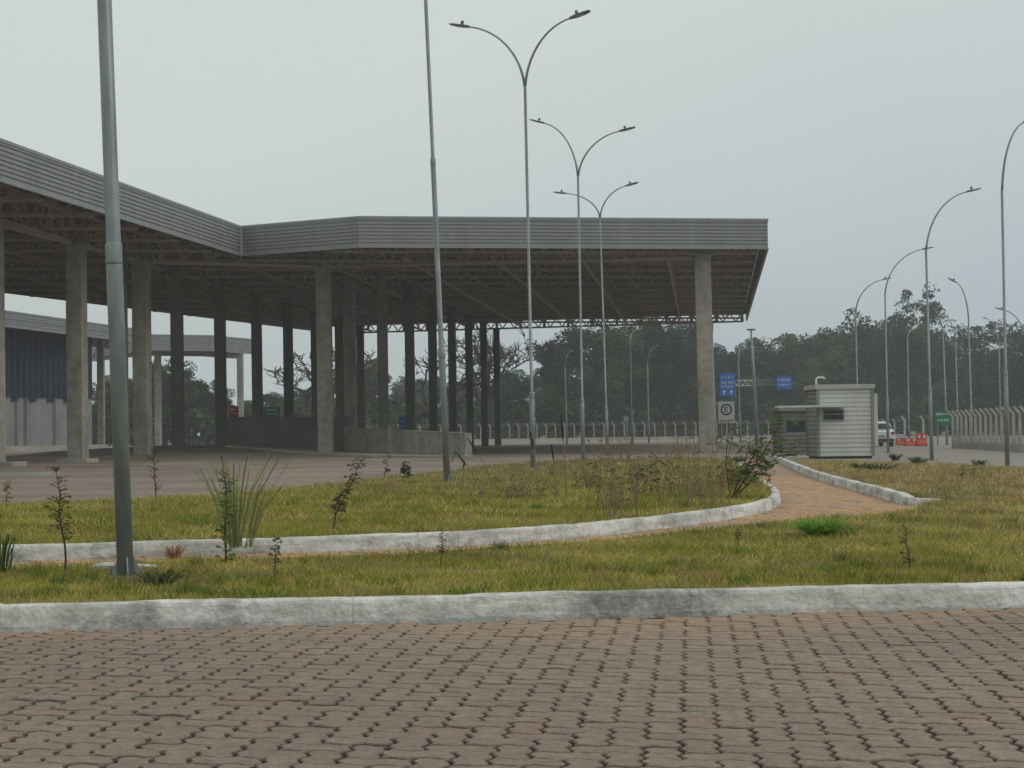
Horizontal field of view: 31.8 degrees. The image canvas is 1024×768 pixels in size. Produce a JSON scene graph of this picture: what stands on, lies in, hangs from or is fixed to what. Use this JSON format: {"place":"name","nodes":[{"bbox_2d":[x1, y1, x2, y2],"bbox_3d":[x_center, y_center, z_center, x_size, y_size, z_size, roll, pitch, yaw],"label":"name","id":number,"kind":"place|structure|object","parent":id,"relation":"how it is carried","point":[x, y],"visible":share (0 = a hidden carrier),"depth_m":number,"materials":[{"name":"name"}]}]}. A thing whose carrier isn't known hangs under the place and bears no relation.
{"place":"outdoors","nodes":[
{"label":"outdoors","id":0,"kind":"place"},
{"bbox_2d":[0,455,774,544],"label":"island lawn","id":1,"kind":"structure","parent":0,"point":[525,520],"depth_m":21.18,"materials":[{"name":"plant"}]},
{"bbox_2d":[177,448,319,547],"bbox_3d":[-2.389,1.004,15.991,1.668,0.885,1.473,-1,-2,0],"label":"grass clump","id":2,"kind":"object","parent":1,"relation":"on","point":[238,536],"visible":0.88,"depth_m":15.90,"materials":[{"name":"green plant"}]},
{"bbox_2d":[331,457,370,530],"bbox_3d":[-1.602,1.111,17.859,0.423,0.774,0.253,-1,-2,0],"label":"weed plant","id":3,"kind":"object","parent":1,"relation":"on","point":[340,502],"visible":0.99,"depth_m":17.87,"materials":[{"name":"green plant"}]},
{"bbox_2d":[424,0,455,481],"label":"street lamp","id":4,"kind":"object","parent":1,"relation":"on","point":[444,412],"visible":0.83,"depth_m":35.33,"materials":[{"name":"metal"}]},
{"bbox_2d":[478,473,559,499],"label":"dry weed","id":5,"kind":"object","parent":1,"relation":"on","point":[516,491],"visible":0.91,"depth_m":25.93,"materials":[{"name":"brown plant"}]},
{"bbox_2d":[449,10,590,467],"bbox_3d":[0.236,-3.765,47.914,4.051,12.227,0.416,-1,-2,21],"label":"street lamp","id":6,"kind":"object","parent":1,"relation":"on","point":[531,393],"visible":0.94,"depth_m":47.77,"materials":[{"name":"metal"}]},
{"bbox_2d":[572,460,602,488],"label":"dry weed","id":7,"kind":"object","parent":1,"relation":"on","point":[589,479],"visible":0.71,"depth_m":29.76,"materials":[{"name":"brown plant"}]},
{"bbox_2d":[587,431,643,519],"bbox_3d":[1.156,1.016,19.793,0.586,1.000,0.604,0,-2,-29],"label":"dry weed","id":8,"kind":"object","parent":1,"relation":"on","point":[614,504],"visible":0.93,"depth_m":19.78,"materials":[{"name":"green plant"}]},
{"bbox_2d":[588,457,676,495],"bbox_3d":[1.881,1.387,26.625,1.292,0.605,0.934,0,-2,-22],"label":"dry weed","id":9,"kind":"object","parent":1,"relation":"on","point":[645,483],"visible":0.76,"depth_m":26.61,"materials":[{"name":"brown plant"}]},
{"bbox_2d":[635,450,678,476],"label":"dry weed","id":10,"kind":"object","parent":1,"relation":"on","point":[654,462],"visible":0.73,"depth_m":36.95,"materials":[{"name":"brown plant"}]},
{"bbox_2d":[659,430,725,505],"bbox_3d":[2.190,1.076,22.514,0.609,0.999,0.885,1,-2,-43],"label":"dry weed","id":11,"kind":"object","parent":1,"relation":"on","point":[687,488],"visible":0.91,"depth_m":22.53,"materials":[{"name":"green plant"}]},
{"bbox_2d":[675,419,734,497],"bbox_3d":[2.690,1.064,25.190,0.843,1.154,0.424,-1,-2,19],"label":"dry weed","id":12,"kind":"object","parent":1,"relation":"on","point":[694,483],"visible":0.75,"depth_m":25.19,"materials":[{"name":"brown plant"}]},
{"bbox_2d":[702,454,740,489],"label":"dry weed","id":13,"kind":"object","parent":1,"relation":"on","point":[721,476],"visible":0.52,"depth_m":28.09,"materials":[{"name":"brown plant"}]},
{"bbox_2d":[707,416,808,497],"bbox_3d":[3.404,1.027,24.962,1.422,1.165,0.857,-1,-2,0],"label":"bushy weed","id":14,"kind":"object","parent":1,"relation":"on","point":[758,457],"visible":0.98,"depth_m":24.92,"materials":[{"name":"green plant"}]},
{"bbox_2d":[0,440,791,503],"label":"yard","id":15,"kind":"structure","parent":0,"point":[90,480],"depth_m":51.83,"materials":[{"name":"grey concrete"}]},
{"bbox_2d":[0,472,57,475],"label":"wheel stop","id":16,"kind":"object","parent":15,"relation":"on","point":[28,474],"visible":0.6,"depth_m":50.67,"materials":[{"name":"concrete"}]},
{"bbox_2d":[5,327,91,445],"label":"inspection hall","id":17,"kind":"structure","parent":15,"relation":"on","point":[36,387],"depth_m":149.74,"materials":[{"name":"metal"}]},
{"bbox_2d":[30,421,49,445],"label":"roller door","id":18,"kind":"structure","parent":17,"relation":"in","point":[36,434],"depth_m":150.05,"materials":[{"name":"grey metal"}]},
{"bbox_2d":[58,421,66,444],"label":"roller door","id":19,"kind":"structure","parent":17,"relation":"in","point":[62,432],"depth_m":153.31,"materials":[{"name":"grey metal"}]},
{"bbox_2d":[6,444,108,451],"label":"hall apron","id":20,"kind":"object","parent":15,"relation":"on","point":[39,448],"visible":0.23,"depth_m":144.91,"materials":[{"name":"concrete"}]},
{"bbox_2d":[5,310,131,443],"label":"inspection canopy","id":21,"kind":"object","parent":15,"relation":"on","point":[98,333],"visible":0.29,"depth_m":156.19,"materials":[{"name":"metal"}]},
{"bbox_2d":[225,445,473,457],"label":"apron","id":22,"kind":"object","parent":15,"relation":"on","point":[335,453],"visible":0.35,"depth_m":86.16,"materials":[{"name":"concrete"}]},
{"bbox_2d":[0,138,768,461],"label":"canopy","id":23,"kind":"object","parent":15,"relation":"on","point":[349,279],"visible":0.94,"depth_m":89.47,"materials":[{"name":"metal"}]},
{"bbox_2d":[6,442,772,461],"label":"canopy floor","id":24,"kind":"structure","parent":15,"relation":"on","point":[212,451],"depth_m":88.49,"materials":[{"name":"grey concrete"}]},
{"bbox_2d":[216,416,349,450],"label":"retaining wall","id":25,"kind":"structure","parent":24,"relation":"on","point":[293,432],"depth_m":94.44,"materials":[{"name":"concrete"}]},
{"bbox_2d":[343,427,471,455],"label":"ramp wall","id":26,"kind":"structure","parent":15,"relation":"on","point":[375,440],"depth_m":84.24,"materials":[{"name":"concrete"}]},
{"bbox_2d":[529,118,634,460],"bbox_3d":[2.519,-3.437,64.178,3.955,12.431,0.588,-1,-2,19],"label":"street lamp","id":27,"kind":"object","parent":15,"relation":"on","point":[582,418],"visible":0.98,"depth_m":64.06,"materials":[{"name":"metal"}]},
{"bbox_2d":[554,181,638,455],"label":"street lamp","id":28,"kind":"object","parent":15,"relation":"on","point":[606,407],"visible":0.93,"depth_m":78.05,"materials":[{"name":"metal"}]},
{"bbox_2d":[718,401,734,448],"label":"parking sign","id":29,"kind":"object","parent":15,"relation":"on","point":[725,411],"visible":0.82,"depth_m":95.95,"materials":[{"name":"grey metal"}]},
{"bbox_2d":[719,329,791,441],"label":"sign gantry","id":30,"kind":"object","parent":15,"relation":"on","point":[727,384],"visible":0.99,"depth_m":149.73,"materials":[{"name":"metal"}]},
{"bbox_2d":[5,475,917,568],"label":"footpath","id":31,"kind":"structure","parent":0,"point":[804,497],"depth_m":24.23,"materials":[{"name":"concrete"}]},
{"bbox_2d":[0,607,1023,767],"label":"road","id":32,"kind":"structure","parent":0,"point":[700,673],"depth_m":7.56,"materials":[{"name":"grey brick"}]},
{"bbox_2d":[0,457,1023,603],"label":"lawn","id":33,"kind":"structure","parent":0,"point":[669,581],"depth_m":14.63,"materials":[{"name":"green plant"}]},
{"bbox_2d":[0,533,24,572],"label":"grass clump","id":34,"kind":"object","parent":33,"relation":"on","point":[3,556],"visible":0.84,"depth_m":14.32,"materials":[{"name":"green plant"}]},
{"bbox_2d":[45,466,75,570],"bbox_3d":[-3.549,1.078,14.197,0.217,0.869,0.245,-2,-2,35],"label":"weed plant","id":35,"kind":"object","parent":33,"relation":"on","point":[56,468],"visible":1,"depth_m":14.19,"materials":[{"name":"green plant"}]},
{"bbox_2d":[97,0,143,578],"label":"street lamp","id":36,"kind":"object","parent":33,"relation":"on","point":[125,563],"visible":0.88,"depth_m":13.38,"materials":[{"name":"metal"}]},
{"bbox_2d":[118,564,198,585],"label":"grass tuft","id":37,"kind":"object","parent":33,"relation":"on","point":[161,580],"visible":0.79,"depth_m":12.31,"materials":[{"name":"green plant"}]},
{"bbox_2d":[212,470,237,562],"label":"weed plant","id":38,"kind":"object","parent":33,"relation":"on","point":[231,482],"visible":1,"depth_m":14.74,"materials":[{"name":"green plant"}]},
{"bbox_2d":[776,517,863,536],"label":"grass tuft","id":39,"kind":"object","parent":33,"relation":"on","point":[814,527],"visible":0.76,"depth_m":17.61,"materials":[{"name":"green plant"}]},
{"bbox_2d":[758,451,939,505],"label":"kerb along footpath","id":40,"kind":"object","parent":33,"relation":"on","point":[896,497],"visible":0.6,"depth_m":30.86,"materials":[{"name":"paint"}]},
{"bbox_2d":[0,0,1023,435],"label":"sky","id":41,"kind":"structure","parent":0,"point":[846,126],"materials":[{"name":"grey"}]},
{"bbox_2d":[92,427,1016,445],"bbox_3d":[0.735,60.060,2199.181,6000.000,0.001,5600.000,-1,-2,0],"label":"ground","id":42,"kind":"structure","parent":0,"point":[911,432],"depth_m":403.79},
{"bbox_2d":[92,375,111,438],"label":"tree","id":43,"kind":"object","parent":42,"relation":"on","point":[107,394],"visible":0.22,"depth_m":238.40,"materials":[{"name":"green plant"}]},
{"bbox_2d":[263,390,308,408],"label":"tree","id":44,"kind":"object","parent":42,"relation":"on","point":[271,399],"visible":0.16,"depth_m":243.73,"materials":[{"name":"green plant"}]},
{"bbox_2d":[263,347,393,416],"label":"tree","id":45,"kind":"object","parent":42,"relation":"on","point":[307,395],"visible":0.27,"depth_m":192.37,"materials":[{"name":"green plant"}]},
{"bbox_2d":[365,359,392,427],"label":"tree","id":46,"kind":"object","parent":42,"relation":"on","point":[370,399],"visible":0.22,"depth_m":248.84,"materials":[{"name":"green plant"}]},
{"bbox_2d":[390,381,428,427],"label":"tree","id":47,"kind":"object","parent":42,"relation":"on","point":[400,388],"visible":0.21,"depth_m":297.29,"materials":[{"name":"green plant"}]},
{"bbox_2d":[402,323,557,421],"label":"tree","id":48,"kind":"object","parent":42,"relation":"on","point":[422,411],"visible":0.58,"depth_m":193.09,"materials":[{"name":"green plant"}]},
{"bbox_2d":[447,327,529,442],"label":"tree","id":49,"kind":"object","parent":42,"relation":"on","point":[490,398],"visible":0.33,"depth_m":197.73,"materials":[{"name":"green plant"}]},
{"bbox_2d":[490,369,527,426],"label":"tree","id":50,"kind":"object","parent":42,"relation":"on","point":[514,376],"visible":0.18,"depth_m":250.03,"materials":[{"name":"green plant"}]},
{"bbox_2d":[501,374,547,437],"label":"tree","id":51,"kind":"object","parent":42,"relation":"on","point":[513,392],"visible":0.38,"depth_m":242.82,"materials":[{"name":"green plant"}]},
{"bbox_2d":[521,375,574,436],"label":"tree","id":52,"kind":"object","parent":42,"relation":"on","point":[559,386],"visible":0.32,"depth_m":238.85,"materials":[{"name":"green plant"}]},
{"bbox_2d":[526,389,579,437],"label":"tree","id":53,"kind":"object","parent":42,"relation":"on","point":[558,402],"visible":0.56,"depth_m":230.74,"materials":[{"name":"green plant"}]},
{"bbox_2d":[92,395,1023,445],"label":"undergrowth","id":54,"kind":"object","parent":42,"relation":"on","point":[197,420],"visible":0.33,"depth_m":227.61,"materials":[{"name":"green plant"}]},
{"bbox_2d":[524,327,595,399],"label":"tree","id":55,"kind":"object","parent":42,"relation":"on","point":[545,371],"visible":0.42,"depth_m":247.64,"materials":[{"name":"green plant"}]},
{"bbox_2d":[550,319,648,405],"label":"tree","id":56,"kind":"object","parent":42,"relation":"on","point":[614,358],"visible":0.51,"depth_m":242.78,"materials":[{"name":"green plant"}]},
{"bbox_2d":[571,368,634,437],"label":"tree","id":57,"kind":"object","parent":42,"relation":"on","point":[594,387],"visible":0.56,"depth_m":232.22,"materials":[{"name":"green plant"}]},
{"bbox_2d":[578,326,643,404],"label":"tree","id":58,"kind":"object","parent":42,"relation":"on","point":[612,333],"visible":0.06,"depth_m":250.79,"materials":[{"name":"green plant"}]},
{"bbox_2d":[591,320,674,435],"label":"tree","id":59,"kind":"object","parent":42,"relation":"on","point":[641,333],"visible":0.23,"depth_m":245.50,"materials":[{"name":"green plant"}]},
{"bbox_2d":[366,418,903,441],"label":"fence","id":60,"kind":"object","parent":42,"relation":"on","point":[610,438],"visible":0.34,"depth_m":221.74,"materials":[{"name":"concrete"}]},
{"bbox_2d":[624,365,680,431],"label":"tree","id":61,"kind":"object","parent":42,"relation":"on","point":[658,390],"visible":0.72,"depth_m":231.95,"materials":[{"name":"green plant"}]},
{"bbox_2d":[640,319,687,436],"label":"tree","id":62,"kind":"object","parent":42,"relation":"on","point":[668,330],"visible":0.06,"depth_m":250.60,"materials":[{"name":"green plant"}]},
{"bbox_2d":[640,320,718,410],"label":"tree","id":63,"kind":"object","parent":42,"relation":"on","point":[670,350],"visible":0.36,"depth_m":243.77,"materials":[{"name":"green plant"}]},
{"bbox_2d":[666,338,739,420],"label":"tree","id":64,"kind":"object","parent":42,"relation":"on","point":[722,364],"visible":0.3,"depth_m":239.00,"materials":[{"name":"green plant"}]},
{"bbox_2d":[682,344,750,435],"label":"tree","id":65,"kind":"object","parent":42,"relation":"on","point":[741,370],"visible":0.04,"depth_m":249.55,"materials":[{"name":"green plant"}]},
{"bbox_2d":[717,337,775,422],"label":"tree","id":66,"kind":"object","parent":42,"relation":"on","point":[746,352],"visible":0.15,"depth_m":253.53,"materials":[{"name":"green plant"}]},
{"bbox_2d":[738,344,796,432],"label":"tree","id":67,"kind":"object","parent":42,"relation":"on","point":[768,371],"visible":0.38,"depth_m":246.15,"materials":[{"name":"green plant"}]},
{"bbox_2d":[745,328,849,382],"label":"tree","id":68,"kind":"object","parent":42,"relation":"on","point":[797,362],"visible":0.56,"depth_m":240.23,"materials":[{"name":"green plant"}]},
{"bbox_2d":[776,327,847,405],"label":"tree","id":69,"kind":"object","parent":42,"relation":"on","point":[807,349],"visible":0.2,"depth_m":243.22,"materials":[{"name":"green plant"}]},
{"bbox_2d":[792,322,874,383],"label":"tree","id":70,"kind":"object","parent":42,"relation":"on","point":[832,356],"visible":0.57,"depth_m":240.10,"materials":[{"name":"green plant"}]},
{"bbox_2d":[839,331,896,403],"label":"tree","id":71,"kind":"object","parent":42,"relation":"on","point":[865,360],"visible":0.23,"depth_m":246.64,"materials":[{"name":"green plant"}]},
{"bbox_2d":[842,282,948,432],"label":"tree","id":72,"kind":"object","parent":42,"relation":"on","point":[863,335],"visible":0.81,"depth_m":239.90,"materials":[{"name":"green plant"}]},
{"bbox_2d":[873,314,948,431],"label":"tree","id":73,"kind":"object","parent":42,"relation":"on","point":[903,330],"visible":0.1,"depth_m":243.06,"materials":[{"name":"green plant"}]},
{"bbox_2d":[893,327,963,429],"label":"tree","id":74,"kind":"object","parent":42,"relation":"on","point":[917,355],"visible":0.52,"depth_m":236.56,"materials":[{"name":"green plant"}]},
{"bbox_2d":[941,346,988,425],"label":"tree","id":75,"kind":"object","parent":42,"relation":"on","point":[962,370],"visible":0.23,"depth_m":237.18,"materials":[{"name":"green plant"}]},
{"bbox_2d":[959,367,992,434],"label":"tree","id":76,"kind":"object","parent":42,"relation":"on","point":[966,386],"visible":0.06,"depth_m":234.98,"materials":[{"name":"green plant"}]},
{"bbox_2d":[943,319,1023,361],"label":"tree","id":77,"kind":"object","parent":42,"relation":"on","point":[993,338],"visible":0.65,"depth_m":238.14,"materials":[{"name":"green plant"}]},
{"bbox_2d":[967,335,1023,434],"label":"tree","id":78,"kind":"object","parent":42,"relation":"on","point":[986,381],"visible":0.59,"depth_m":223.93,"materials":[{"name":"green plant"}]},
{"bbox_2d":[109,435,1023,468],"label":"access road","id":79,"kind":"structure","parent":0,"point":[946,453],"depth_m":78.08,"materials":[{"name":"grey asphalt"}]},
{"bbox_2d":[92,334,250,445],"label":"canopy","id":80,"kind":"object","parent":79,"relation":"on","point":[203,345],"visible":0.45,"depth_m":180.85,"materials":[{"name":"metal"}]},
{"bbox_2d":[152,358,207,444],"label":"tree","id":81,"kind":"object","parent":79,"relation":"on","point":[191,393],"visible":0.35,"depth_m":229.43,"materials":[{"name":"green plant"}]},
{"bbox_2d":[162,369,214,441],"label":"tree","id":82,"kind":"object","parent":79,"relation":"on","point":[203,400],"visible":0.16,"depth_m":233.16,"materials":[{"name":"green plant"}]},
{"bbox_2d":[1,460,780,561],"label":"kerb round island","id":83,"kind":"structure","parent":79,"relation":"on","point":[154,548],"depth_m":17.05,"materials":[{"name":"paint"}]},
{"bbox_2d":[671,376,724,433],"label":"tree","id":84,"kind":"object","parent":79,"relation":"on","point":[688,396],"visible":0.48,"depth_m":229.07,"materials":[{"name":"green plant"}]},
{"bbox_2d":[732,375,791,434],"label":"tree","id":85,"kind":"object","parent":79,"relation":"on","point":[773,395],"visible":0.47,"depth_m":230.96,"materials":[{"name":"green plant"}]},
{"bbox_2d":[768,408,805,454],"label":"booth","id":86,"kind":"object","parent":79,"relation":"on","point":[790,431],"visible":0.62,"depth_m":79.00,"materials":[{"name":"grey metal"}]},
{"bbox_2d":[786,421,805,431],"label":"window pane","id":87,"kind":"structure","parent":86,"relation":"in","point":[802,427],"depth_m":79.03,"materials":[{"name":"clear glass"}]},
{"bbox_2d":[778,367,829,405],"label":"tree","id":88,"kind":"object","parent":79,"relation":"on","point":[797,392],"visible":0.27,"depth_m":231.10,"materials":[{"name":"green plant"}]},
{"bbox_2d":[775,377,877,458],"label":"guard booth","id":89,"kind":"object","parent":79,"relation":"on","point":[841,421],"visible":0.98,"depth_m":67.84,"materials":[{"name":"white metal"}]},
{"bbox_2d":[822,409,843,420],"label":"window","id":90,"kind":"structure","parent":89,"relation":"in","point":[827,414],"depth_m":67.91,"materials":[{"name":"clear glass"}]},
{"bbox_2d":[825,366,885,400],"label":"tree","id":91,"kind":"object","parent":79,"relation":"on","point":[851,375],"visible":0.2,"depth_m":231.57,"materials":[{"name":"green plant"}]},
{"bbox_2d":[878,421,894,446],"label":"parked car","id":92,"kind":"object","parent":79,"relation":"on","point":[882,440],"visible":0.43,"depth_m":108.02,"materials":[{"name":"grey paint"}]},
{"bbox_2d":[874,370,927,433],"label":"tree","id":93,"kind":"object","parent":79,"relation":"on","point":[898,387],"visible":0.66,"depth_m":228.65,"materials":[{"name":"green plant"}]},
{"bbox_2d":[884,246,932,452],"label":"street lamp","id":94,"kind":"object","parent":79,"relation":"on","point":[887,423],"visible":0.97,"depth_m":82.01,"materials":[{"name":"metal"}]},
{"bbox_2d":[918,299,950,444],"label":"street lamp","id":95,"kind":"object","parent":79,"relation":"on","point":[943,365],"visible":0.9,"depth_m":115.04,"materials":[{"name":"metal"}]},
{"bbox_2d":[916,381,961,435],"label":"tree","id":96,"kind":"object","parent":79,"relation":"on","point":[938,394],"visible":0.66,"depth_m":228.75,"materials":[{"name":"green plant"}]},
{"bbox_2d":[934,410,951,444],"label":"road sign","id":97,"kind":"object","parent":79,"relation":"on","point":[942,417],"visible":0.93,"depth_m":111.94,"materials":[{"name":"green metal"}]},
{"bbox_2d":[925,187,980,460],"bbox_3d":[15.259,-2.070,62.028,2.467,9.594,0.301,0,-2,-25],"label":"street lamp","id":98,"kind":"object","parent":79,"relation":"on","point":[930,389],"visible":0.94,"depth_m":61.52,"materials":[{"name":"metal"}]},
{"bbox_2d":[948,278,972,441],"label":"street lamp","id":99,"kind":"object","parent":79,"relation":"on","point":[953,279],"visible":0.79,"depth_m":100.04,"materials":[{"name":"metal"}]},
{"bbox_2d":[947,406,1023,451],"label":"boundary fence","id":100,"kind":"object","parent":79,"relation":"on","point":[990,445],"visible":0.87,"depth_m":88.13,"materials":[{"name":"concrete"}]},
{"bbox_2d":[1001,121,1023,466],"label":"street lamp","id":101,"kind":"object","parent":79,"relation":"on","point":[1006,417],"visible":0.91,"depth_m":51.02,"materials":[{"name":"metal"}]},
{"bbox_2d":[1001,360,1023,415],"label":"tree","id":102,"kind":"object","parent":79,"relation":"on","point":[1016,385],"visible":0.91,"depth_m":214.76,"materials":[{"name":"green plant"}]},
{"bbox_2d":[741,457,809,477],"bbox_3d":[3.690,2.138,40.429,16.840,0.001,70.802,-1,-2,24],"label":"footpath joint bed","id":103,"kind":"object","parent":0,"point":[781,470],"visible":0.12,"depth_m":47.41,"materials":[{"name":"beige sand"}]},
{"label":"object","id":104,"kind":"structure","parent":0,"visible":0},
{"bbox_2d":[0,581,1023,632],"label":"kerb along road","id":105,"kind":"structure","parent":104,"relation":"on","point":[168,614],"depth_m":10.57,"materials":[{"name":"paint"}]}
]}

